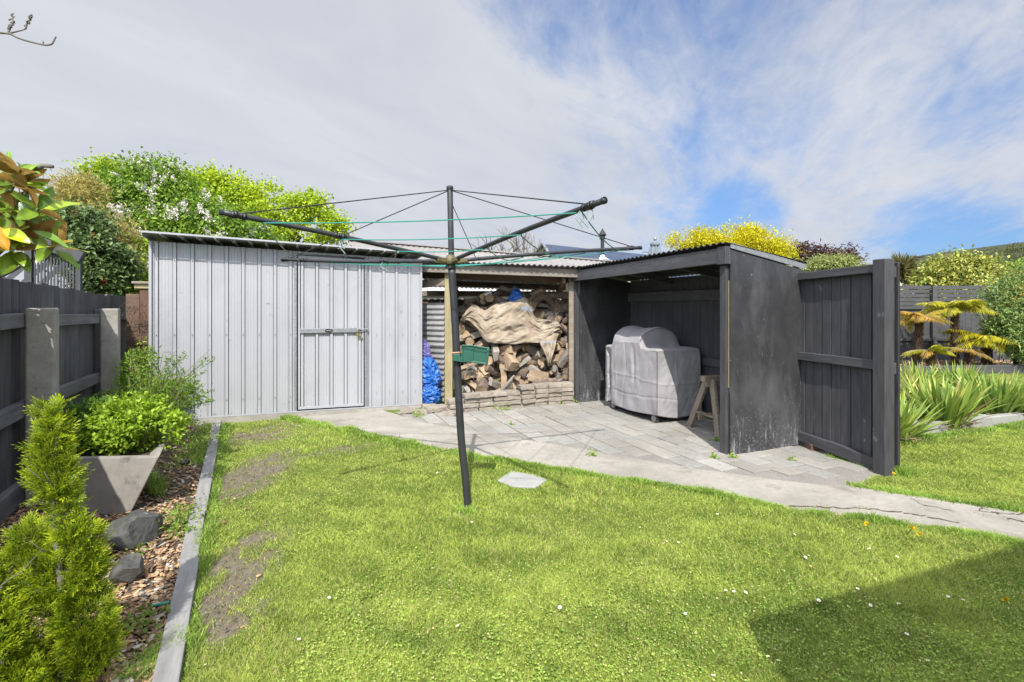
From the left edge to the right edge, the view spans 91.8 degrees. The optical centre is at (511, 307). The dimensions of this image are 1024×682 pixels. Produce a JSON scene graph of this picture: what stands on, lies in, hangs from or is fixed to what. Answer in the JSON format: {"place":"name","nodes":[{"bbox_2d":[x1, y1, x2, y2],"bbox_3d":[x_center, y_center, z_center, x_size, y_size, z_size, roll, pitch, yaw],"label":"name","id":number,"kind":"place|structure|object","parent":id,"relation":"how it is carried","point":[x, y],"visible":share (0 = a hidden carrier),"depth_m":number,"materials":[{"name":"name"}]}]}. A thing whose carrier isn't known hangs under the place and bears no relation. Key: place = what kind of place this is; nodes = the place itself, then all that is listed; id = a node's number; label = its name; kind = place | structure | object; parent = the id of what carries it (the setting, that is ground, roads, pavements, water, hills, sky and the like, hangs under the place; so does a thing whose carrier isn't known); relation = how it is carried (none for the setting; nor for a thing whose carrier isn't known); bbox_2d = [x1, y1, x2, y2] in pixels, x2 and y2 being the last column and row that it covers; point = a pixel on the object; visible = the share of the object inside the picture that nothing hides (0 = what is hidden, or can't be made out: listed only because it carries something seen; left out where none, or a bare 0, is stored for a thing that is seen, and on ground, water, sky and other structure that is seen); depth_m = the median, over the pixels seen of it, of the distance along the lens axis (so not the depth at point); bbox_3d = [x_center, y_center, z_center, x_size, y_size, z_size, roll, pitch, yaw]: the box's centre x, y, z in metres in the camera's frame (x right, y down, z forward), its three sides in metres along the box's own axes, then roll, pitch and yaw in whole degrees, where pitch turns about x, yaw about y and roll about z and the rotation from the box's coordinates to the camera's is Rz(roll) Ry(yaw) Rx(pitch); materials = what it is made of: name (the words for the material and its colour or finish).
{"place":"outdoors","nodes":[
{"label":"outdoors","id":0,"kind":"place"},
{"bbox_2d":[347,240,647,299],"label":"neighbour garage","id":1,"kind":"structure","parent":0,"point":[574,261],"depth_m":13.02,"materials":[{"name":"beige metal"}]},
{"bbox_2d":[0,0,1023,287],"label":"sky","id":2,"kind":"structure","parent":0,"point":[882,127],"materials":[{"name":"blue"}]},
{"bbox_2d":[182,346,1023,681],"bbox_3d":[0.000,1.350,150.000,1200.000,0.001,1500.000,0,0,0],"label":"ground","id":3,"kind":"structure","parent":0,"point":[250,572],"depth_m":2.85,"materials":[{"name":"green plant"}]},
{"bbox_2d":[0,13,56,45],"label":"leafless tree","id":4,"kind":"object","parent":3,"relation":"on","point":[10,25],"visible":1,"depth_m":2.90,"materials":[{"name":"grey plant"}]},
{"bbox_2d":[0,151,89,277],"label":"magnolia tree","id":5,"kind":"object","parent":3,"relation":"on","point":[20,214],"visible":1,"depth_m":2.86,"materials":[{"name":"green plant"}]},
{"bbox_2d":[0,278,125,523],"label":"timber fence","id":6,"kind":"object","parent":3,"relation":"on","point":[66,343],"visible":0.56,"depth_m":3.42,"materials":[{"name":"wood"}]},
{"bbox_2d":[2,231,86,290],"bbox_3d":[-6.145,-0.223,5.485,2.220,1.346,0.140,0,0,-28],"label":"trellis screen","id":7,"kind":"object","parent":6,"relation":"attached to","point":[79,256],"visible":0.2,"depth_m":5.86,"materials":[{"name":"grey wood"}]},
{"bbox_2d":[120,299,148,350],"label":"dead vine","id":8,"kind":"object","parent":6,"relation":"attached to","point":[135,311],"visible":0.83,"depth_m":5.86,"materials":[{"name":"brown plant"}]},
{"bbox_2d":[14,193,148,296],"bbox_3d":[-5.896,-0.096,6.683,1.974,3.008,1.274,0,0,0],"label":"camellia bush","id":9,"kind":"object","parent":3,"relation":"on","point":[107,263],"visible":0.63,"depth_m":6.53,"materials":[{"name":"green plant"}]},
{"bbox_2d":[36,161,156,286],"bbox_3d":[-6.248,-0.398,7.554,2.257,3.615,1.434,0,0,0],"label":"feathery tree","id":10,"kind":"object","parent":3,"relation":"on","point":[79,186],"visible":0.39,"depth_m":7.45,"materials":[{"name":"green plant"}]},
{"bbox_2d":[110,234,149,295],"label":"lime bush","id":11,"kind":"object","parent":3,"relation":"on","point":[132,290],"visible":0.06,"depth_m":7.19,"materials":[{"name":"green plant"}]},
{"bbox_2d":[126,281,148,390],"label":"side gate","id":12,"kind":"structure","parent":3,"relation":"on","point":[143,287],"depth_m":6.02,"materials":[{"name":"brown wood"}]},
{"bbox_2d":[0,425,278,681],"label":"bark mulch","id":13,"kind":"object","parent":3,"relation":"on","point":[129,599],"visible":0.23,"depth_m":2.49,"materials":[{"name":"brown wood"}]},
{"bbox_2d":[0,547,57,681],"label":"golden conifer","id":14,"kind":"object","parent":13,"relation":"on","point":[6,671],"visible":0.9,"depth_m":1.65,"materials":[{"name":"green plant"}]},
{"bbox_2d":[0,393,130,681],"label":"golden conifer","id":15,"kind":"object","parent":13,"relation":"on","point":[54,585],"visible":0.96,"depth_m":1.72,"materials":[{"name":"green plant"}]},
{"bbox_2d":[57,437,167,514],"bbox_3d":[-2.805,1.161,3.480,0.960,0.377,0.520,0,0,-3],"label":"planter tub","id":16,"kind":"object","parent":13,"relation":"on","point":[115,484],"visible":0.49,"depth_m":3.23,"materials":[{"name":"concrete"}]},
{"bbox_2d":[57,391,132,454],"bbox_3d":[-3.083,0.858,3.630,0.520,0.467,0.619,0,0,0],"label":"lemon balm","id":17,"kind":"object","parent":16,"relation":"in","point":[83,407],"visible":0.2,"depth_m":3.53,"materials":[{"name":"green plant"}]},
{"bbox_2d":[73,387,195,455],"bbox_3d":[-2.668,0.818,3.502,0.735,0.481,0.659,0,0,26],"label":"mint plant","id":18,"kind":"object","parent":16,"relation":"in","point":[124,425],"visible":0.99,"depth_m":3.42,"materials":[{"name":"green plant"}]},
{"bbox_2d":[109,553,143,585],"bbox_3d":[-1.892,1.289,2.438,0.132,0.147,0.145,0,0,-32],"label":"garden rock","id":19,"kind":"object","parent":13,"relation":"on","point":[129,570],"visible":0.92,"depth_m":2.40,"materials":[{"name":"grey stone"}]},
{"bbox_2d":[103,510,162,550],"bbox_3d":[-2.153,1.271,2.835,0.193,0.205,0.320,0,0,11],"label":"garden rock","id":20,"kind":"object","parent":13,"relation":"on","point":[134,528],"visible":0.94,"depth_m":2.76,"materials":[{"name":"grey stone"}]},
{"bbox_2d":[102,336,214,443],"bbox_3d":[-3.547,0.814,4.930,1.154,1.075,0.758,0,0,0],"label":"parsley weed","id":21,"kind":"object","parent":13,"relation":"on","point":[123,368],"visible":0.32,"depth_m":4.94,"materials":[{"name":"green plant"}]},
{"bbox_2d":[95,421,232,681],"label":"mulch grass","id":22,"kind":"structure","parent":13,"relation":"on","point":[147,661],"depth_m":2.04,"materials":[{"name":"green plant"}]},
{"bbox_2d":[123,346,215,449],"bbox_3d":[-3.183,0.853,4.556,1.360,0.998,0.618,0,0,9],"label":"tall weed","id":23,"kind":"object","parent":13,"relation":"on","point":[173,364],"visible":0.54,"depth_m":4.56,"materials":[{"name":"green plant"}]},
{"bbox_2d":[116,415,230,639],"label":"small plants","id":24,"kind":"object","parent":13,"relation":"on","point":[147,612],"visible":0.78,"depth_m":3.02,"materials":[{"name":"green plant"}]},
{"bbox_2d":[152,420,220,681],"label":"edging board","id":25,"kind":"object","parent":13,"relation":"on","point":[169,663],"visible":0.81,"depth_m":2.31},
{"bbox_2d":[77,146,290,266],"bbox_3d":[-5.960,-0.767,8.895,4.310,4.358,2.074,0,0,0],"label":"lilac bush","id":26,"kind":"object","parent":3,"relation":"on","point":[149,190],"visible":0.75,"depth_m":8.57,"materials":[{"name":"green plant"}]},
{"bbox_2d":[65,146,357,246],"bbox_3d":[-6.646,-1.110,11.041,6.926,5.042,1.996,0,0,11],"label":"maple tree","id":27,"kind":"object","parent":3,"relation":"on","point":[251,194],"visible":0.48,"depth_m":10.65,"materials":[{"name":"green plant"}]},
{"bbox_2d":[192,421,371,649],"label":"soil crumbs","id":28,"kind":"object","parent":3,"relation":"on","point":[205,612],"visible":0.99,"depth_m":2.64,"materials":[{"name":"brown soil"}]},
{"bbox_2d":[141,230,428,425],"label":"garden shed","id":29,"kind":"structure","parent":3,"relation":"on","point":[267,328],"depth_m":6.10,"materials":[{"name":"metal"}]},
{"bbox_2d":[298,256,367,409],"bbox_3d":[-2.266,0.314,6.313,0.840,1.923,0.084,0,0,-24],"label":"door","id":30,"kind":"structure","parent":29,"relation":"in","point":[341,329],"depth_m":6.31,"materials":[{"name":"metal"}]},
{"bbox_2d":[422,356,441,403],"bbox_3d":[-1.127,0.996,6.857,0.319,0.670,0.253,0,0,0],"label":"blue tarpaulin","id":31,"kind":"object","parent":3,"relation":"on","point":[431,381],"visible":0.96,"depth_m":6.79,"materials":[{"name":"blue plastic"}]},
{"bbox_2d":[422,339,432,359],"bbox_3d":[-1.196,0.606,6.918,0.196,0.349,0.149,0,0,0],"label":"purple bag","id":32,"kind":"object","parent":31,"relation":"on","point":[426,349],"visible":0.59,"depth_m":6.87,"materials":[{"name":"purple plastic"}]},
{"bbox_2d":[422,262,580,403],"bbox_3d":[-0.456,0.342,7.705,2.870,2.017,1.850,0,0,0],"label":"woodshed","id":33,"kind":"object","parent":3,"relation":"on","point":[436,326],"visible":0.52,"depth_m":7.05,"materials":[{"name":"brown wood"}]},
{"bbox_2d":[470,225,555,252],"bbox_3d":[0.171,-1.074,19.996,3.581,4.873,3.175,0,0,-29],"label":"bare tree","id":34,"kind":"object","parent":3,"relation":"on","point":[517,249],"visible":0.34,"depth_m":19.59,"materials":[{"name":"grey plant"}]},
{"bbox_2d":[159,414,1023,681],"bbox_3d":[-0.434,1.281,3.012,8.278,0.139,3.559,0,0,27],"label":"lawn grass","id":35,"kind":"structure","parent":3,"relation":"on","point":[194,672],"depth_m":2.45,"materials":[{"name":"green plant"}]},
{"bbox_2d":[218,185,641,507],"bbox_3d":[-0.394,0.279,2.979,2.795,2.196,1.779,0,0,0],"label":"rotary clothesline","id":36,"kind":"object","parent":35,"relation":"on","point":[450,260],"visible":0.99,"depth_m":3.31,"materials":[{"name":"paint"}]},
{"bbox_2d":[452,345,489,364],"bbox_3d":[-0.272,0.310,3.288,0.249,0.136,0.073,0,0,0],"label":"peg tray","id":37,"kind":"object","parent":36,"relation":"attached to","point":[474,354],"visible":1,"depth_m":3.27,"materials":[{"name":"green plastic"}]},
{"bbox_2d":[497,471,546,488],"bbox_3d":[0.078,1.339,3.837,0.345,0.022,0.305,0,0,27],"label":"stepping stone","id":38,"kind":"object","parent":35,"relation":"on","point":[522,480],"visible":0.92,"depth_m":3.82,"materials":[{"name":"concrete"}]},
{"bbox_2d":[204,425,1023,681],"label":"clover","id":39,"kind":"object","parent":3,"relation":"on","point":[991,666],"visible":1,"depth_m":2.02,"materials":[{"name":"green plant"}]},
{"bbox_2d":[535,228,698,277],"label":"blue roofed house","id":40,"kind":"structure","parent":3,"relation":"on","point":[616,255],"depth_m":20.20,"materials":[{"name":"blue metal"}]},
{"bbox_2d":[648,237,661,254],"bbox_3d":[3.602,-0.220,12.500,0.631,3.140,0.631,0,0,-22],"label":"patio umbrella","id":41,"kind":"object","parent":3,"relation":"on","point":[654,247],"visible":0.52,"depth_m":12.41,"materials":[{"name":"grey fabric"}]},
{"bbox_2d":[660,215,811,266],"bbox_3d":[6.971,-0.799,15.924,4.518,4.443,2.596,0,0,-11],"label":"robinia tree","id":42,"kind":"object","parent":3,"relation":"on","point":[748,235],"visible":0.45,"depth_m":15.60,"materials":[{"name":"yellow plant"}]},
{"bbox_2d":[788,238,868,268],"bbox_3d":[11.417,-0.607,17.967,2.980,4.040,1.735,0,0,0],"label":"purple tree","id":43,"kind":"object","parent":3,"relation":"on","point":[805,254],"visible":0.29,"depth_m":17.83,"materials":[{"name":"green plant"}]},
{"bbox_2d":[800,248,869,271],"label":"olive bush","id":44,"kind":"object","parent":3,"relation":"on","point":[818,263],"visible":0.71,"depth_m":13.78,"materials":[{"name":"green plant"}]},
{"bbox_2d":[798,259,899,476],"bbox_3d":[2.941,0.487,4.445,0.170,1.765,0.962,0,0,-14],"label":"screen fence","id":45,"kind":"object","parent":3,"relation":"on","point":[849,355],"visible":0.92,"depth_m":4.31,"materials":[{"name":"grey wood"}]},
{"bbox_2d":[888,251,923,305],"bbox_3d":[12.664,-0.261,16.007,1.584,3.224,1.362,0,0,0],"label":"cabbage tree","id":46,"kind":"object","parent":3,"relation":"on","point":[907,263],"visible":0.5,"depth_m":15.78,"materials":[{"name":"green plant"}]},
{"bbox_2d":[802,412,1023,444],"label":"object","id":47,"kind":"structure","parent":3,"relation":"on","point":[993,420],"depth_m":5.62,"materials":[{"name":"concrete"}]},
{"bbox_2d":[825,373,1023,512],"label":"side lawn grass","id":48,"kind":"structure","parent":3,"relation":"on","point":[1010,497],"depth_m":4.11,"materials":[{"name":"green plant"}]},
{"bbox_2d":[900,384,954,441],"bbox_3d":[3.907,1.055,5.076,0.920,0.591,0.995,0,0,-16],"label":"flax plant","id":49,"kind":"object","parent":3,"relation":"on","point":[909,427],"visible":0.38,"depth_m":4.88,"materials":[{"name":"green plant"}]},
{"bbox_2d":[900,359,958,393],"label":"flax plant","id":50,"kind":"object","parent":3,"relation":"on","point":[913,369],"visible":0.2,"depth_m":6.92,"materials":[{"name":"green plant"}]},
{"bbox_2d":[900,353,1012,365],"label":"fern bed mulch","id":51,"kind":"object","parent":3,"relation":"on","point":[999,362],"visible":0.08,"depth_m":11.53,"materials":[{"name":"brown wood"}]},
{"bbox_2d":[900,310,953,365],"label":"tree fern","id":52,"kind":"object","parent":51,"relation":"on","point":[910,319],"visible":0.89,"depth_m":10.84,"materials":[{"name":"yellow plant"}]},
{"bbox_2d":[901,345,955,365],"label":"tree fern","id":53,"kind":"object","parent":51,"relation":"on","point":[930,354],"visible":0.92,"depth_m":10.32,"materials":[{"name":"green plant"}]},
{"bbox_2d":[900,286,996,361],"bbox_3d":[9.551,0.404,11.995,4.500,1.892,0.110,0,0,-2],"label":"slatted fence","id":54,"kind":"object","parent":51,"relation":"on","point":[932,335],"visible":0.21,"depth_m":12.05,"materials":[{"name":"grey wood"}]},
{"bbox_2d":[916,299,1003,364],"bbox_3d":[9.645,0.591,10.941,1.301,1.561,1.351,0,0,0],"label":"tree fern","id":55,"kind":"object","parent":51,"relation":"on","point":[954,309],"visible":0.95,"depth_m":10.76,"materials":[{"name":"yellow plant"}]},
{"bbox_2d":[946,347,996,364],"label":"tree fern","id":56,"kind":"object","parent":51,"relation":"on","point":[968,354],"visible":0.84,"depth_m":10.55,"materials":[{"name":"yellow plant"}]},
{"bbox_2d":[939,329,1023,364],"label":"tree fern","id":57,"kind":"object","parent":51,"relation":"on","point":[984,341],"visible":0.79,"depth_m":10.69,"materials":[{"name":"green plant"}]},
{"bbox_2d":[967,265,1023,364],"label":"mixed shrub","id":58,"kind":"object","parent":51,"relation":"on","point":[1009,306],"visible":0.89,"depth_m":10.43,"materials":[{"name":"green plant"}]},
{"bbox_2d":[900,244,1022,301],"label":"flowering shrub","id":59,"kind":"object","parent":3,"relation":"on","point":[957,269],"visible":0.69,"depth_m":14.09,"materials":[{"name":"green plant"}]},
{"bbox_2d":[900,364,1023,374],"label":"fern bed kerb","id":60,"kind":"structure","parent":3,"relation":"on","point":[1006,369],"depth_m":10.18,"materials":[{"name":"grey concrete"}]},
{"bbox_2d":[927,359,1000,389],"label":"flax plant","id":61,"kind":"object","parent":3,"relation":"on","point":[960,369],"visible":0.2,"depth_m":7.44,"materials":[{"name":"green plant"}]},
{"bbox_2d":[995,257,1023,289],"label":"green tree","id":62,"kind":"object","parent":3,"relation":"on","point":[1017,262],"visible":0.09,"depth_m":19.76,"materials":[{"name":"green plant"}]},
{"bbox_2d":[395,400,881,486],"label":"patio paving","id":63,"kind":"structure","parent":0,"point":[674,440],"depth_m":5.20,"materials":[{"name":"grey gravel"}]},
{"bbox_2d":[411,397,796,459],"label":"paving weeds","id":64,"kind":"object","parent":63,"relation":"on","point":[593,453],"visible":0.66,"depth_m":4.54,"materials":[{"name":"green plant"}]},
{"bbox_2d":[605,326,702,422],"bbox_3d":[1.754,0.792,6.313,0.694,1.117,1.111,0,0,-23],"label":"barbecue","id":65,"kind":"object","parent":63,"relation":"on","point":[654,373],"visible":0.98,"depth_m":5.93,"materials":[{"name":"grey fabric"}]},
{"bbox_2d":[571,242,806,454],"bbox_3d":[1.827,0.374,6.017,1.070,1.951,2.951,0,0,-23],"label":"barbecue shelter","id":66,"kind":"object","parent":63,"relation":"on","point":[731,311],"visible":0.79,"depth_m":4.83,"materials":[{"name":"black wood"}]},
{"bbox_2d":[686,375,719,436],"bbox_3d":[2.367,1.049,5.433,0.721,0.628,0.589,0,0,-14],"label":"sawhorse","id":67,"kind":"object","parent":63,"relation":"on","point":[712,382],"visible":0.48,"depth_m":5.34,"materials":[{"name":"wood"}]},
{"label":"firewood log","id":68,"kind":"object","parent":63,"relation":"on","visible":0},
{"bbox_2d":[499,364,506,387],"bbox_3d":[-0.132,0.973,7.199,0.108,0.369,0.091,-6,2,-7],"label":"firewood log","id":69,"kind":"object","parent":68,"relation":"on","point":[503,375],"visible":0.84,"depth_m":7.16,"materials":[{"name":"brown wood"}]},
{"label":"firewood log","id":70,"kind":"object","parent":68,"relation":"on","visible":0},
{"bbox_2d":[475,377,488,391],"bbox_3d":[-0.422,1.097,6.989,0.194,0.178,0.335,-24,14,3],"label":"firewood log","id":71,"kind":"object","parent":70,"relation":"on","point":[482,384],"visible":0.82,"depth_m":6.87,"materials":[{"name":"brown wood"}]},
{"bbox_2d":[280,410,1023,540],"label":"concrete path","id":72,"kind":"structure","parent":0,"point":[782,492],"depth_m":3.90,"materials":[{"name":"grey concrete"}]},
{"bbox_2d":[789,504,1023,522],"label":"path cracks","id":73,"kind":"object","parent":72,"relation":"on","point":[918,514],"visible":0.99,"depth_m":3.26,"materials":[{"name":"concrete"}]},
{"bbox_2d":[916,242,1023,267],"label":"hill","id":74,"kind":"structure","parent":0,"point":[998,247],"depth_m":288.67,"materials":[{"name":"green plant"}]},
{"bbox_2d":[970,242,1023,264],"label":"hill forest","id":75,"kind":"object","parent":74,"relation":"on","point":[1013,248],"visible":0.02,"depth_m":243.20,"materials":[{"name":"green plant"}]},
{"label":"firewood log","id":76,"kind":"object","parent":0,"visible":0},
{"bbox_2d":[490,364,500,381],"bbox_3d":[-0.291,0.967,7.413,0.175,0.348,0.336,20,-12,-29],"label":"firewood log","id":77,"kind":"object","parent":76,"relation":"on","point":[496,378],"visible":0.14,"depth_m":7.26,"materials":[{"name":"brown wood"}]},
{"bbox_2d":[484,365,500,377],"bbox_3d":[-0.270,0.924,7.209,0.325,0.106,0.116,37,9,-44],"label":"firewood log","id":78,"kind":"object","parent":77,"relation":"on","point":[491,370],"visible":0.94,"depth_m":7.13,"materials":[{"name":"brown wood"}]},
{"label":"firewood log","id":79,"kind":"object","parent":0,"visible":0},
{"bbox_2d":[500,371,513,381],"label":"firewood log","id":80,"kind":"object","parent":79,"relation":"on","point":[509,375],"visible":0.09,"depth_m":7.24,"materials":[{"name":"brown wood"}]},
{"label":"firewood log","id":81,"kind":"object","parent":80,"relation":"on","visible":0},
{"bbox_2d":[489,344,513,356],"bbox_3d":[-0.171,0.624,7.241,0.393,0.140,0.078,-15,13,17],"label":"firewood log","id":82,"kind":"object","parent":81,"relation":"on","point":[504,349],"visible":0.59,"depth_m":7.18,"materials":[{"name":"brown wood"}]},
{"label":"firewood log","id":83,"kind":"object","parent":79,"relation":"on","visible":0},
{"bbox_2d":[532,378,556,382],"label":"firewood log","id":84,"kind":"object","parent":83,"relation":"on","point":[543,380],"visible":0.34,"depth_m":7.01,"materials":[{"name":"brown wood"}]},
{"bbox_2d":[528,369,549,381],"bbox_3d":[0.381,0.993,7.100,0.304,0.182,0.107,7,-24,13],"label":"firewood log","id":85,"kind":"object","parent":84,"relation":"on","point":[534,374],"visible":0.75,"depth_m":7.07,"materials":[{"name":"brown wood"}]},
{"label":"firewood log","id":86,"kind":"object","parent":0,"visible":0},
{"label":"firewood log","id":87,"kind":"object","parent":86,"relation":"on","visible":0},
{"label":"firewood log","id":88,"kind":"object","parent":87,"relation":"on","visible":0},
{"bbox_2d":[461,325,475,332],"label":"firewood log","id":89,"kind":"object","parent":88,"relation":"on","point":[469,329],"visible":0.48,"depth_m":7.29,"materials":[{"name":"brown wood"}]},
{"bbox_2d":[460,317,474,327],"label":"firewood log","id":90,"kind":"object","parent":89,"relation":"on","point":[464,321],"visible":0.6,"depth_m":7.26,"materials":[{"name":"brown wood"}]},
{"bbox_2d":[463,297,561,343],"bbox_3d":[0.013,0.183,7.147,1.439,0.678,0.289,0,0,0],"label":"hessian sheet","id":91,"kind":"object","parent":90,"relation":"on","point":[515,322],"visible":0.99,"depth_m":7.15,"materials":[{"name":"beige fabric"}]},
{"bbox_2d":[539,333,558,363],"bbox_3d":[0.523,0.578,7.099,0.247,0.432,0.190,0,0,-45],"label":"hessian flap","id":92,"kind":"object","parent":91,"relation":"hanging from","point":[548,344],"visible":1,"depth_m":7.07,"materials":[{"name":"beige fabric"}]},
{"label":"firewood log","id":93,"kind":"object","parent":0,"visible":0},
{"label":"firewood log","id":94,"kind":"object","parent":93,"relation":"on","visible":0},
{"bbox_2d":[546,357,557,365],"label":"firewood log","id":95,"kind":"object","parent":94,"relation":"on","point":[553,361],"visible":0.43,"depth_m":7.21,"materials":[{"name":"brown wood"}]},
{"bbox_2d":[556,347,567,367],"bbox_3d":[0.782,0.693,7.213,0.105,0.358,0.173,31,15,-18],"label":"firewood log","id":96,"kind":"object","parent":95,"relation":"on","point":[562,361],"visible":0.72,"depth_m":7.17,"materials":[{"name":"grey wood"}]},
{"label":"firewood log","id":97,"kind":"object","parent":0,"visible":0},
{"bbox_2d":[503,353,519,370],"bbox_3d":[-0.015,0.776,7.147,0.163,0.160,0.256,6,26,-29],"label":"firewood log","id":98,"kind":"object","parent":97,"relation":"on","point":[512,363],"visible":0.95,"depth_m":7.07,"materials":[{"name":"brown wood"}]},
{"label":"firewood log","id":99,"kind":"object","parent":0,"visible":0},
{"bbox_2d":[529,301,536,310],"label":"firewood log","id":100,"kind":"object","parent":99,"relation":"on","point":[533,304],"visible":0.4,"depth_m":7.29,"materials":[{"name":"brown wood"}]},
{"bbox_2d":[508,286,522,300],"bbox_3d":[0.072,-0.190,7.384,0.261,0.267,0.199,0,0,0],"label":"blue bag","id":101,"kind":"object","parent":100,"relation":"on","point":[515,294],"visible":0.77,"depth_m":7.32,"materials":[{"name":"blue plastic"}]},
{"label":"flax bed","id":102,"kind":"structure","parent":0,"visible":0},
{"bbox_2d":[900,371,918,402],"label":"flax plant","id":103,"kind":"object","parent":102,"relation":"on","point":[905,386],"visible":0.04,"depth_m":6.24,"materials":[{"name":"green plant"}]},
{"bbox_2d":[900,367,1010,431],"bbox_3d":[4.835,1.001,5.591,1.140,0.697,0.976,0,0,0],"label":"flax plant","id":104,"kind":"object","parent":102,"relation":"on","point":[959,405],"visible":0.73,"depth_m":5.38,"materials":[{"name":"green plant"}]},
{"bbox_2d":[938,369,1023,414],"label":"flax plant","id":105,"kind":"object","parent":102,"relation":"on","point":[1001,389],"visible":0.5,"depth_m":5.89,"materials":[{"name":"green plant"}]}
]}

